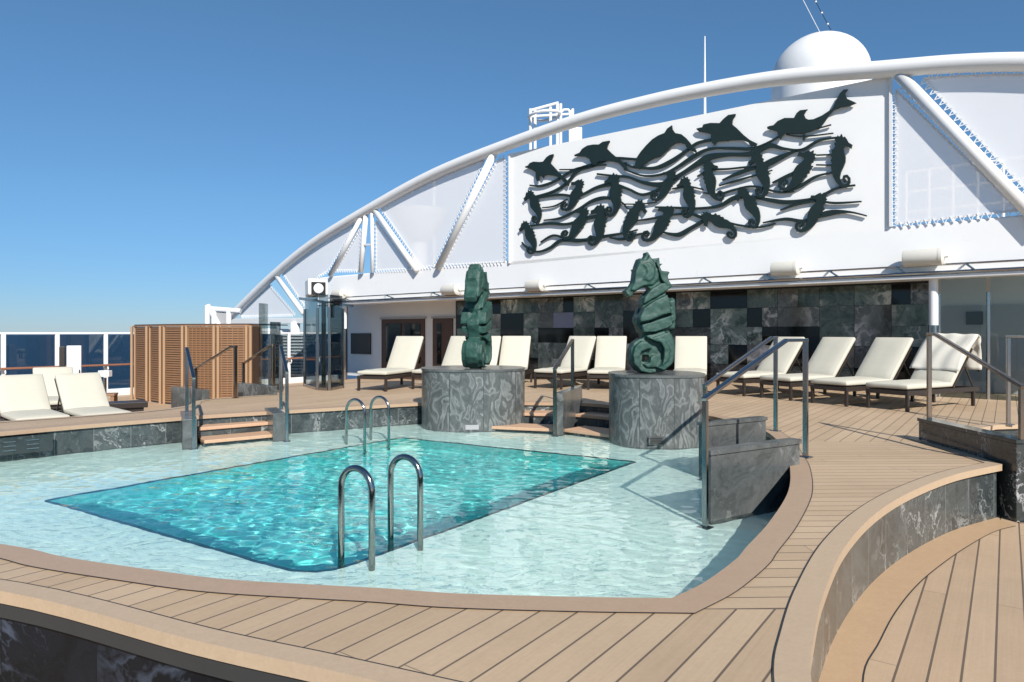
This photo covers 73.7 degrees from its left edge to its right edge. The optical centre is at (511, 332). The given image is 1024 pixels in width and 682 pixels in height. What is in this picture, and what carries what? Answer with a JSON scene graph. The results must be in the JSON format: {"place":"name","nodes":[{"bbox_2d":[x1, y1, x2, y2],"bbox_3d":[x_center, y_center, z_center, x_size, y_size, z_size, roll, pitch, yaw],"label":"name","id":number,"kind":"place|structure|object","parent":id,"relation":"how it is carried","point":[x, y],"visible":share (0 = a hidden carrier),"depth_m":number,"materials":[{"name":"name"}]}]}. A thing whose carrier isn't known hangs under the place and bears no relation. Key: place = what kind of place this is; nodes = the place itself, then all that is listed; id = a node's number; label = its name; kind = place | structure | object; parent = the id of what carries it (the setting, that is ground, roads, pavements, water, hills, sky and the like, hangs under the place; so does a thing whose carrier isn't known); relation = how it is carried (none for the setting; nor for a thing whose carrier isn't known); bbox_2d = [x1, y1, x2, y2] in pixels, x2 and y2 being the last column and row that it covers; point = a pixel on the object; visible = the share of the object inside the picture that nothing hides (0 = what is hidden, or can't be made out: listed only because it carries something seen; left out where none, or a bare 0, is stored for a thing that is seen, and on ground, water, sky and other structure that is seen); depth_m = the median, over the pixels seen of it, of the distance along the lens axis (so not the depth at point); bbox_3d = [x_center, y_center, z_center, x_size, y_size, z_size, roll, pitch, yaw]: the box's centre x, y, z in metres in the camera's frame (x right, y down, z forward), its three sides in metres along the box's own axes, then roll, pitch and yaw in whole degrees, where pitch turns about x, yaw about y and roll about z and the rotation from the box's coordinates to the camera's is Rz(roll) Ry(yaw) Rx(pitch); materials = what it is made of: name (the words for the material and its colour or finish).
{"place":"outdoors","nodes":[
{"label":"outdoors","id":0,"kind":"place"},
{"bbox_2d":[6,334,356,388],"bbox_3d":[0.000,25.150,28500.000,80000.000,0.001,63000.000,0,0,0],"label":"sea","id":1,"kind":"structure","parent":0,"point":[29,350],"depth_m":857.05,"materials":[{"name":"blue liquid"}]},
{"bbox_2d":[0,423,779,597],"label":"pool water","id":2,"kind":"structure","parent":0,"point":[530,513],"depth_m":5.58,"materials":[{"name":"teal liquid"}]},
{"bbox_2d":[0,380,1017,681],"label":"raised deck","id":3,"kind":"structure","parent":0,"point":[860,452],"depth_m":2.84,"materials":[{"name":"brown wood"}]},
{"bbox_2d":[259,303,267,384],"bbox_3d":[-5.127,0.275,14.100,0.050,1.750,0.345,0,0,9],"label":"glass windbreak","id":4,"kind":"object","parent":3,"relation":"on","point":[263,338],"visible":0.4,"depth_m":14.11,"materials":[{"name":"glass"}]},
{"bbox_2d":[267,322,282,392],"bbox_3d":[-4.496,0.475,12.984,0.073,1.350,0.482,0,0,13],"label":"glass windbreak","id":5,"kind":"object","parent":3,"relation":"on","point":[275,337],"visible":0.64,"depth_m":13.01,"materials":[{"name":"glass"}]},
{"bbox_2d":[302,295,344,390],"bbox_3d":[-4.029,0.200,14.017,1.321,1.900,0.703,0,0,28],"label":"glass windbreak","id":6,"kind":"object","parent":3,"relation":"on","point":[335,340],"visible":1,"depth_m":13.92,"materials":[{"name":"glass"}]},
{"bbox_2d":[321,302,329,386],"bbox_3d":[-3.777,0.260,13.986,0.282,1.780,0.136,0,0,13],"label":"speaker mast","id":7,"kind":"object","parent":3,"relation":"on","point":[323,344],"visible":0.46,"depth_m":13.98,"materials":[{"name":"metal"}]},
{"bbox_2d":[299,278,353,306],"bbox_3d":[-3.828,-0.809,14.089,1.110,0.568,0.392,0,0,-28],"label":"loudspeaker","id":8,"kind":"object","parent":7,"relation":"attached to","point":[318,287],"visible":0.92,"depth_m":13.86,"materials":[{"name":"white paint"}]},
{"bbox_2d":[343,306,346,379],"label":"roof column","id":9,"kind":"structure","parent":3,"relation":"on","point":[345,341],"depth_m":23.31,"materials":[{"name":"white metal"}]},
{"bbox_2d":[357,336,424,391],"bbox_3d":[-2.425,0.614,14.222,0.660,1.072,1.860,0,0,20],"label":"sun lounger","id":10,"kind":"object","parent":3,"relation":"on","point":[405,355],"visible":0.88,"depth_m":14.42,"materials":[{"name":"white fabric"}]},
{"bbox_2d":[411,336,465,388],"bbox_3d":[-1.334,0.614,14.532,0.660,1.072,1.860,0,0,27],"label":"sun lounger","id":11,"kind":"object","parent":3,"relation":"on","point":[452,356],"visible":0.26,"depth_m":14.85,"materials":[{"name":"white fabric"}]},
{"bbox_2d":[490,336,500,364],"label":"sun lounger","id":12,"kind":"object","parent":3,"relation":"on","point":[496,343],"visible":0.06,"depth_m":15.32,"materials":[{"name":"white fabric"}]},
{"bbox_2d":[0,379,1017,681],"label":"deck lip","id":13,"kind":"object","parent":3,"relation":"attached to","point":[796,641],"visible":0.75,"depth_m":2.72,"materials":[{"name":"brown wood"}]},
{"bbox_2d":[499,336,532,381],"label":"sun lounger","id":14,"kind":"object","parent":3,"relation":"on","point":[515,350],"visible":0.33,"depth_m":15.36,"materials":[{"name":"white fabric"}]},
{"bbox_2d":[534,336,599,389],"bbox_3d":[1.234,0.614,14.675,0.660,1.072,1.860,0,0,34],"label":"sun lounger","id":15,"kind":"object","parent":3,"relation":"on","point":[584,347],"visible":0.81,"depth_m":14.80,"materials":[{"name":"white fabric"}]},
{"bbox_2d":[587,336,626,389],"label":"sun lounger","id":16,"kind":"object","parent":3,"relation":"on","point":[610,353],"visible":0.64,"depth_m":14.78,"materials":[{"name":"white fabric"}]},
{"bbox_2d":[674,336,706,381],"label":"sun lounger","id":17,"kind":"object","parent":3,"relation":"on","point":[690,353],"visible":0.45,"depth_m":14.41,"materials":[{"name":"white fabric"}]},
{"bbox_2d":[716,337,804,395],"bbox_3d":[4.800,0.617,13.024,1.860,1.066,0.660,0,0,-31],"label":"sun lounger","id":18,"kind":"object","parent":3,"relation":"on","point":[788,353],"visible":0.56,"depth_m":12.99,"materials":[{"name":"beige fabric"}]},
{"bbox_2d":[759,337,855,400],"bbox_3d":[5.336,0.617,12.195,1.860,1.066,0.660,0,0,-29],"label":"sun lounger","id":19,"kind":"object","parent":3,"relation":"on","point":[829,357],"visible":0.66,"depth_m":12.21,"materials":[{"name":"beige fabric"}]},
{"bbox_2d":[810,337,913,406],"bbox_3d":[5.840,0.617,11.288,1.860,1.066,0.660,0,0,-28],"label":"sun lounger","id":20,"kind":"object","parent":3,"relation":"on","point":[885,358],"visible":0.8,"depth_m":11.29,"materials":[{"name":"beige fabric"}]},
{"bbox_2d":[866,341,979,411],"bbox_3d":[6.380,0.617,10.588,1.860,1.066,0.660,0,0,-28],"label":"sun lounger","id":21,"kind":"object","parent":3,"relation":"on","point":[944,381],"visible":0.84,"depth_m":10.38,"materials":[{"name":"beige fabric"}]},
{"bbox_2d":[909,333,981,370],"bbox_3d":[6.889,0.300,10.861,0.642,0.588,0.797,0,0,-28],"label":"towel","id":22,"kind":"object","parent":21,"relation":"hanging from","point":[945,356],"visible":0.79,"depth_m":10.74,"materials":[{"name":"white fabric"}]},
{"bbox_2d":[928,279,938,396],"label":"roof column","id":23,"kind":"structure","parent":3,"relation":"on","point":[933,326],"depth_m":12.14,"materials":[{"name":"white metal"}]},
{"bbox_2d":[938,276,1004,399],"bbox_3d":[8.616,0.335,11.344,2.675,2.570,0.083,0,0,40],"label":"glass windbreak","id":24,"kind":"object","parent":3,"relation":"on","point":[987,339],"visible":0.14,"depth_m":11.71,"materials":[{"name":"glass"}]},
{"bbox_2d":[0,0,1023,331],"label":"sky","id":25,"kind":"structure","parent":0,"point":[160,159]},
{"bbox_2d":[55,378,1023,681],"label":"deck","id":26,"kind":"structure","parent":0,"point":[959,616],"depth_m":3.83,"materials":[{"name":"brown wood"}]},
{"bbox_2d":[0,374,69,420],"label":"sun lounger","id":27,"kind":"object","parent":26,"relation":"on","point":[24,397],"visible":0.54,"depth_m":10.80,"materials":[{"name":"beige fabric"}]},
{"bbox_2d":[33,367,72,409],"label":"sun lounger","id":28,"kind":"object","parent":26,"relation":"on","point":[48,373],"visible":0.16,"depth_m":13.28,"materials":[{"name":"beige fabric"}]},
{"bbox_2d":[59,346,81,372],"bbox_3d":[-9.692,0.950,14.990,0.405,1.320,0.345,0,0,-30],"label":"deck locker","id":29,"kind":"object","parent":26,"relation":"on","point":[74,357],"visible":0.49,"depth_m":14.91,"materials":[{"name":"white paint"}]},
{"bbox_2d":[54,372,130,416],"bbox_3d":[-6.801,1.153,11.024,1.860,0.934,0.660,0,0,44],"label":"sun lounger","id":30,"kind":"object","parent":26,"relation":"on","point":[81,394],"visible":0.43,"depth_m":11.23,"materials":[{"name":"beige fabric"}]},
{"bbox_2d":[98,370,111,392],"bbox_3d":[-9.000,1.230,15.100,0.240,0.780,0.140,0,0,0],"label":"shower post","id":31,"kind":"object","parent":26,"relation":"on","point":[105,373],"visible":0.77,"depth_m":15.07,"materials":[{"name":"metal"}]},
{"bbox_2d":[106,392,117,400],"bbox_3d":[-8.050,1.410,13.400,0.500,0.420,0.400,0,0,-20],"label":"side table","id":32,"kind":"object","parent":26,"relation":"on","point":[113,396],"visible":0.32,"depth_m":13.42,"materials":[{"name":"brown wood"}]},
{"bbox_2d":[108,400,147,411],"bbox_3d":[-6.750,1.415,11.950,0.620,0.410,0.450,0,0,-35],"label":"table","id":33,"kind":"object","parent":26,"relation":"on","point":[133,405],"visible":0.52,"depth_m":11.83,"materials":[{"name":"wood"}]},
{"bbox_2d":[0,603,307,681],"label":"front marble facing","id":34,"kind":"object","parent":26,"relation":"on","point":[36,646],"visible":1,"depth_m":2.86,"materials":[{"name":"black stone"}]},
{"bbox_2d":[0,332,327,395],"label":"side railing","id":35,"kind":"object","parent":26,"relation":"on","point":[105,365],"visible":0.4,"depth_m":17.25,"materials":[{"name":"white metal"}]},
{"bbox_2d":[130,324,287,403],"bbox_3d":[-7.335,0.715,16.156,4.042,1.811,2.161,0,0,18],"label":"slatted screen","id":36,"kind":"object","parent":26,"relation":"on","point":[159,360],"visible":0.73,"depth_m":15.07,"materials":[{"name":"brown wood"}]},
{"bbox_2d":[194,346,238,398],"bbox_3d":[-5.420,0.927,12.450,1.632,1.385,0.100,0,0,41],"label":"handrail","id":37,"kind":"object","parent":26,"relation":"on","point":[216,356],"visible":0.68,"depth_m":11.97,"materials":[{"name":"metal"}]},
{"bbox_2d":[171,382,276,407],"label":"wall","id":38,"kind":"structure","parent":26,"relation":"on","point":[178,393],"depth_m":12.40,"materials":[{"name":"grey stone"}]},
{"bbox_2d":[241,344,275,385],"bbox_3d":[-4.875,0.917,13.100,0.100,1.405,1.479,0,0,-44],"label":"handrail","id":39,"kind":"object","parent":26,"relation":"on","point":[256,355],"visible":0.74,"depth_m":12.73,"materials":[{"name":"metal"}]},
{"bbox_2d":[280,334,302,377],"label":"louvre wall","id":40,"kind":"structure","parent":26,"relation":"on","point":[296,351],"depth_m":22.94,"materials":[{"name":"white metal"}]},
{"bbox_2d":[0,405,771,460],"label":"pool wall","id":41,"kind":"structure","parent":26,"relation":"on","point":[78,440],"depth_m":9.23,"materials":[{"name":"stone"}]},
{"bbox_2d":[0,434,52,455],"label":"overflow grille","id":42,"kind":"object","parent":41,"relation":"attached to","point":[25,444],"visible":1,"depth_m":7.97,"materials":[{"name":"metal"}]},
{"bbox_2d":[0,401,812,612],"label":"pool rim","id":43,"kind":"object","parent":41,"relation":"on","point":[754,559],"visible":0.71,"depth_m":3.15,"materials":[{"name":"brown wood"}]},
{"bbox_2d":[318,215,1023,393],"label":"deckhouse","id":44,"kind":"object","parent":26,"relation":"on","point":[735,301],"visible":0.5,"depth_m":15.16,"materials":[{"name":"white paint"}]},
{"bbox_2d":[331,289,346,297],"bbox_3d":[-5.826,-1.299,23.066,0.590,0.312,0.312,0,0,40],"label":"floodlight","id":45,"kind":"object","parent":44,"relation":"attached to","point":[342,293],"visible":0.82,"depth_m":22.93,"materials":[{"name":"white paint"}]},
{"bbox_2d":[351,333,370,353],"bbox_3d":[-5.609,0.415,25.327,1.170,0.770,0.040,0,0,40],"label":"window","id":46,"kind":"structure","parent":44,"relation":"in","point":[360,342],"depth_m":25.29,"materials":[{"name":"black glass"}]},
{"bbox_2d":[380,317,426,379],"bbox_3d":[-3.825,0.535,23.812,2.427,2.130,0.060,0,0,40],"label":"door","id":47,"kind":"structure","parent":44,"relation":"in","point":[392,327],"depth_m":23.92,"materials":[{"name":"brown wood"}]},
{"bbox_2d":[431,316,454,365],"bbox_3d":[-2.289,0.535,22.519,1.086,2.130,0.060,0,0,40],"label":"door","id":48,"kind":"structure","parent":44,"relation":"in","point":[442,325],"depth_m":22.54,"materials":[{"name":"brown wood"}]},
{"bbox_2d":[440,284,461,294],"bbox_3d":[-1.734,-1.228,19.620,0.670,0.312,0.312,0,0,40],"label":"floodlight","id":49,"kind":"object","parent":44,"relation":"attached to","point":[454,289],"visible":1,"depth_m":19.49,"materials":[{"name":"white paint"}]},
{"bbox_2d":[524,279,545,291],"bbox_3d":[0.630,-1.214,17.629,0.570,0.312,0.312,0,0,40],"label":"floodlight","id":50,"kind":"object","parent":44,"relation":"attached to","point":[534,285],"visible":1,"depth_m":17.52,"materials":[{"name":"white paint"}]},
{"bbox_2d":[527,101,581,149],"bbox_3d":[1.385,-4.648,22.000,1.776,5.596,1.099,0,0,0],"label":"ladder cage","id":51,"kind":"object","parent":44,"relation":"on","point":[574,134],"visible":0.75,"depth_m":21.96,"materials":[{"name":"white paint"}]},
{"bbox_2d":[232,52,1023,331],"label":"arch truss","id":52,"kind":"object","parent":44,"relation":"attached to","point":[902,71],"visible":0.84,"depth_m":14.77,"materials":[{"name":"white metal"}]},
{"bbox_2d":[204,304,289,331],"bbox_3d":[-10.001,0.350,26.100,3.431,2.875,0.400,0,0,0],"label":"gangway frame","id":53,"kind":"object","parent":52,"relation":"attached to","point":[217,315],"visible":0.41,"depth_m":25.92,"materials":[{"name":"white paint"}]},
{"bbox_2d":[240,285,294,317],"bbox_3d":[-9.502,-1.228,26.411,3.974,1.331,0.031,0,0,40],"label":"panel","id":54,"kind":"object","parent":52,"relation":"on","point":[274,301],"visible":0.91,"depth_m":26.25,"materials":[{"name":"fabric"}]},
{"bbox_2d":[282,223,354,308],"bbox_3d":[-6.922,-2.274,24.238,4.475,2.907,0.031,0,0,40],"label":"panel","id":55,"kind":"object","parent":52,"relation":"attached to","point":[316,262],"visible":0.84,"depth_m":24.35,"materials":[{"name":"fabric"}]},
{"bbox_2d":[335,228,361,272],"bbox_3d":[-5.527,-2.724,23.063,1.508,1.478,0.031,0,0,40],"label":"panel","id":56,"kind":"object","parent":52,"relation":"attached to","point":[349,262],"visible":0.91,"depth_m":22.93,"materials":[{"name":"fabric"}]},
{"bbox_2d":[374,220,410,272],"bbox_3d":[-3.777,-2.758,21.590,1.822,1.751,0.031,0,0,40],"label":"panel","id":57,"kind":"object","parent":52,"relation":"attached to","point":[388,255],"visible":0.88,"depth_m":21.80,"materials":[{"name":"fabric"}]},
{"bbox_2d":[410,253,434,268],"bbox_3d":[-3.679,-3.938,27.000,2.295,4.176,2.295,0,0,0],"label":"rope","id":58,"kind":"object","parent":52,"relation":"attached to","point":[419,267],"depth_m":26.70,"materials":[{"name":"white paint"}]},
{"bbox_2d":[380,159,484,269],"bbox_3d":[-2.493,-3.403,20.508,4.567,3.010,0.031,0,0,40],"label":"panel","id":59,"kind":"object","parent":52,"relation":"attached to","point":[422,219],"visible":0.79,"depth_m":20.48,"materials":[{"name":"fabric"}]},
{"bbox_2d":[443,155,507,267],"bbox_3d":[-1.074,-3.332,19.313,2.491,2.989,0.031,0,0,40],"label":"panel","id":60,"kind":"object","parent":52,"relation":"attached to","point":[480,239],"visible":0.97,"depth_m":19.02,"materials":[{"name":"fabric"}]},
{"bbox_2d":[511,78,888,264],"bbox_3d":[3.466,-3.329,15.535,9.141,3.011,0.050,0,0,40],"label":"panel","id":61,"kind":"object","parent":52,"relation":"attached to","point":[861,125],"visible":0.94,"depth_m":14.51,"materials":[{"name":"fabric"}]},
{"bbox_2d":[519,89,866,253],"bbox_3d":[3.412,-3.313,15.478,8.429,2.669,0.047,0,0,40],"label":"wall sculpture","id":62,"kind":"object","parent":61,"relation":"attached to","point":[660,145],"depth_m":14.97,"materials":[{"name":"green metal"}]},
{"bbox_2d":[892,88,1019,227],"bbox_3d":[7.699,-3.175,11.925,1.947,2.561,0.031,0,0,40],"label":"panel","id":63,"kind":"object","parent":52,"relation":"attached to","point":[939,175],"visible":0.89,"depth_m":12.14,"materials":[{"name":"fabric"}]},
{"bbox_2d":[920,72,1023,193],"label":"panel","id":64,"kind":"object","parent":52,"relation":"attached to","point":[987,110],"visible":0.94,"depth_m":11.56,"materials":[{"name":"fabric"}]},
{"bbox_2d":[703,36,705,113],"bbox_3d":[5.933,-5.479,21.000,0.105,7.259,0.110,0,0,0],"label":"whip antenna","id":65,"kind":"object","parent":44,"relation":"on","point":[704,107],"visible":0.21,"depth_m":20.98,"materials":[{"name":"white paint"}]},
{"bbox_2d":[770,260,802,275],"bbox_3d":[5.468,-1.274,13.555,0.590,0.291,0.291,0,0,40],"label":"floodlight","id":66,"kind":"object","parent":44,"relation":"attached to","point":[795,267],"visible":1,"depth_m":13.47,"materials":[{"name":"white paint"}]},
{"bbox_2d":[771,31,871,99],"bbox_3d":[8.799,-5.169,19.500,2.712,6.638,2.711,0,0,0],"label":"radome","id":67,"kind":"object","parent":44,"relation":"on","point":[824,48],"visible":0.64,"depth_m":18.46,"materials":[{"name":"white paint"}]},
{"bbox_2d":[902,248,948,266],"bbox_3d":[7.283,-1.326,12.027,0.690,0.302,0.302,0,0,40],"label":"floodlight","id":68,"kind":"object","parent":44,"relation":"attached to","point":[932,256],"visible":1,"depth_m":11.94,"materials":[{"name":"white paint"}]},
{"bbox_2d":[905,159,1015,224],"bbox_3d":[12.655,-3.165,17.583,4.470,2.630,0.070,0,0,40],"label":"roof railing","id":69,"kind":"object","parent":44,"relation":"on","point":[1003,214],"depth_m":17.57,"materials":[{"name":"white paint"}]},
{"bbox_2d":[942,306,981,392],"bbox_3d":[8.710,0.545,13.231,0.640,2.110,0.080,0,0,40],"label":"door","id":70,"kind":"structure","parent":44,"relation":"in","point":[953,317],"depth_m":13.21,"materials":[{"name":"glass"}]},
{"bbox_2d":[990,305,1023,393],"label":"door","id":71,"kind":"structure","parent":44,"relation":"in","point":[1005,320],"depth_m":12.78,"materials":[{"name":"glass"}]},
{"bbox_2d":[811,429,1017,681],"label":"marble facing","id":72,"kind":"object","parent":26,"relation":"on","point":[884,543],"visible":0.29,"depth_m":4.84,"materials":[{"name":"grey stone"}]},
{"bbox_2d":[819,518,1014,681],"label":"deck margin board","id":73,"kind":"object","parent":26,"relation":"on","point":[869,617],"visible":0.84,"depth_m":4.12,"materials":[{"name":"brown wood"}]},
{"bbox_2d":[917,418,1023,521],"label":"curb wall","id":74,"kind":"structure","parent":26,"relation":"on","point":[1006,451],"depth_m":6.06,"materials":[{"name":"stone"}]},
{"bbox_2d":[923,333,1023,522],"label":"handrail","id":75,"kind":"object","parent":26,"relation":"on","point":[1013,381],"visible":0.81,"depth_m":6.61,"materials":[{"name":"metal"}]},
{"bbox_2d":[1002,335,1023,424],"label":"handrail","id":76,"kind":"object","parent":26,"relation":"on","point":[1008,384],"visible":1,"depth_m":8.48,"materials":[{"name":"metal"}]},
{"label":"pool basin","id":77,"kind":"structure","parent":26,"relation":"in","visible":0},
{"bbox_2d":[185,347,195,447],"bbox_3d":[-4.320,0.897,9.160,0.100,1.385,1.006,0,0,-31],"label":"handrail","id":78,"kind":"object","parent":77,"relation":"on","point":[188,363],"visible":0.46,"depth_m":8.91,"materials":[{"name":"metal"}]},
{"bbox_2d":[180,407,284,448],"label":"pool steps","id":79,"kind":"structure","parent":77,"relation":"on","point":[272,427],"depth_m":9.37,"materials":[{"name":"brown wood"}]},
{"bbox_2d":[279,345,288,439],"bbox_3d":[-3.260,0.887,9.750,0.100,1.405,0.870,0,0,-25],"label":"handrail","id":80,"kind":"object","parent":77,"relation":"on","point":[282,360],"visible":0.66,"depth_m":9.53,"materials":[{"name":"metal"}]},
{"bbox_2d":[345,398,365,444],"bbox_3d":[-2.079,1.661,9.065,0.368,1.579,0.038,0,0,31],"label":"grab rail","id":81,"kind":"object","parent":77,"relation":"attached to","point":[364,418],"visible":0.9,"depth_m":9.04,"materials":[{"name":"metal"}]},
{"bbox_2d":[338,465,374,564],"bbox_3d":[-1.011,1.654,4.430,0.313,1.591,0.043,0,0,31],"label":"grab rail","id":82,"kind":"object","parent":77,"relation":"on","point":[363,471],"visible":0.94,"depth_m":4.38,"materials":[{"name":"metal"}]},
{"bbox_2d":[369,396,389,440],"bbox_3d":[-1.829,1.661,9.435,0.368,1.579,0.038,0,0,31],"label":"grab rail","id":83,"kind":"object","parent":77,"relation":"attached to","point":[388,416],"visible":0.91,"depth_m":9.40,"materials":[{"name":"metal"}]},
{"bbox_2d":[388,454,422,544],"bbox_3d":[-0.756,1.654,4.830,0.313,1.591,0.043,0,0,31],"label":"grab rail","id":84,"kind":"object","parent":77,"relation":"on","point":[413,461],"visible":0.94,"depth_m":4.80,"materials":[{"name":"metal"}]},
{"bbox_2d":[421,365,524,430],"bbox_3d":[-0.620,1.075,10.948,1.664,1.030,1.467,0,0,-6],"label":"podium","id":85,"kind":"object","parent":77,"relation":"on","point":[461,398],"visible":0.8,"depth_m":10.29,"materials":[{"name":"stone"}]},
{"bbox_2d":[460,264,492,367],"bbox_3d":[-0.563,-0.257,10.736,0.420,1.638,0.711,0,0,14],"label":"seahorse statue","id":86,"kind":"object","parent":85,"relation":"on","point":[476,320],"visible":1,"depth_m":10.58,"materials":[{"name":"green stone"}]},
{"bbox_2d":[492,410,552,432],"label":"pool steps","id":87,"kind":"structure","parent":77,"relation":"on","point":[540,421],"depth_m":10.46,"materials":[{"name":"brown wood"}]},
{"bbox_2d":[553,339,573,434],"bbox_3d":[0.800,0.848,10.455,0.100,1.485,1.343,0,0,17],"label":"handrail","id":88,"kind":"object","parent":77,"relation":"on","point":[565,351],"visible":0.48,"depth_m":9.85,"materials":[{"name":"metal"}]},
{"bbox_2d":[557,386,581,434],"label":"divider wall","id":89,"kind":"structure","parent":77,"relation":"on","point":[569,401],"depth_m":10.22,"materials":[{"name":"stone"}]},
{"bbox_2d":[565,412,608,438],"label":"pool steps","id":90,"kind":"structure","parent":77,"relation":"on","point":[593,424],"depth_m":10.38,"materials":[{"name":"brown wood"}]},
{"bbox_2d":[608,370,705,447],"bbox_3d":[1.970,1.070,9.343,1.284,1.040,1.278,0,0,0],"label":"podium","id":91,"kind":"object","parent":77,"relation":"on","point":[663,409],"visible":0.81,"depth_m":8.78,"materials":[{"name":"stone"}]},
{"bbox_2d":[622,252,675,372],"bbox_3d":[1.855,-0.267,9.248,0.711,1.638,0.420,0,0,-6],"label":"seahorse statue","id":92,"kind":"object","parent":91,"relation":"on","point":[653,318],"visible":1,"depth_m":9.11,"materials":[{"name":"green stone"}]},
{"bbox_2d":[697,416,767,475],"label":"cheek block","id":93,"kind":"structure","parent":77,"relation":"on","point":[730,431],"depth_m":7.23,"materials":[{"name":"stone"}]},
{"bbox_2d":[702,336,781,431],"bbox_3d":[2.525,0.818,7.475,1.546,1.545,0.100,0,0,-41],"label":"handrail","id":94,"kind":"object","parent":77,"relation":"on","point":[740,360],"visible":0.73,"depth_m":7.93,"materials":[{"name":"metal"}]},
{"bbox_2d":[700,437,801,520],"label":"cheek block","id":95,"kind":"structure","parent":77,"relation":"on","point":[747,478],"depth_m":5.59,"materials":[{"name":"stone"}]},
{"bbox_2d":[701,338,812,523],"bbox_3d":[2.100,0.823,5.790,1.649,1.535,0.100,0,0,-39],"label":"handrail","id":96,"kind":"object","parent":77,"relation":"on","point":[705,429],"visible":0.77,"depth_m":5.49,"materials":[{"name":"metal"}]},
{"bbox_2d":[815,1,830,29],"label":"light string","id":97,"kind":"object","parent":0,"point":[822,14],"visible":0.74,"depth_m":23.99,"materials":[{"name":"white plastic"}]}
]}

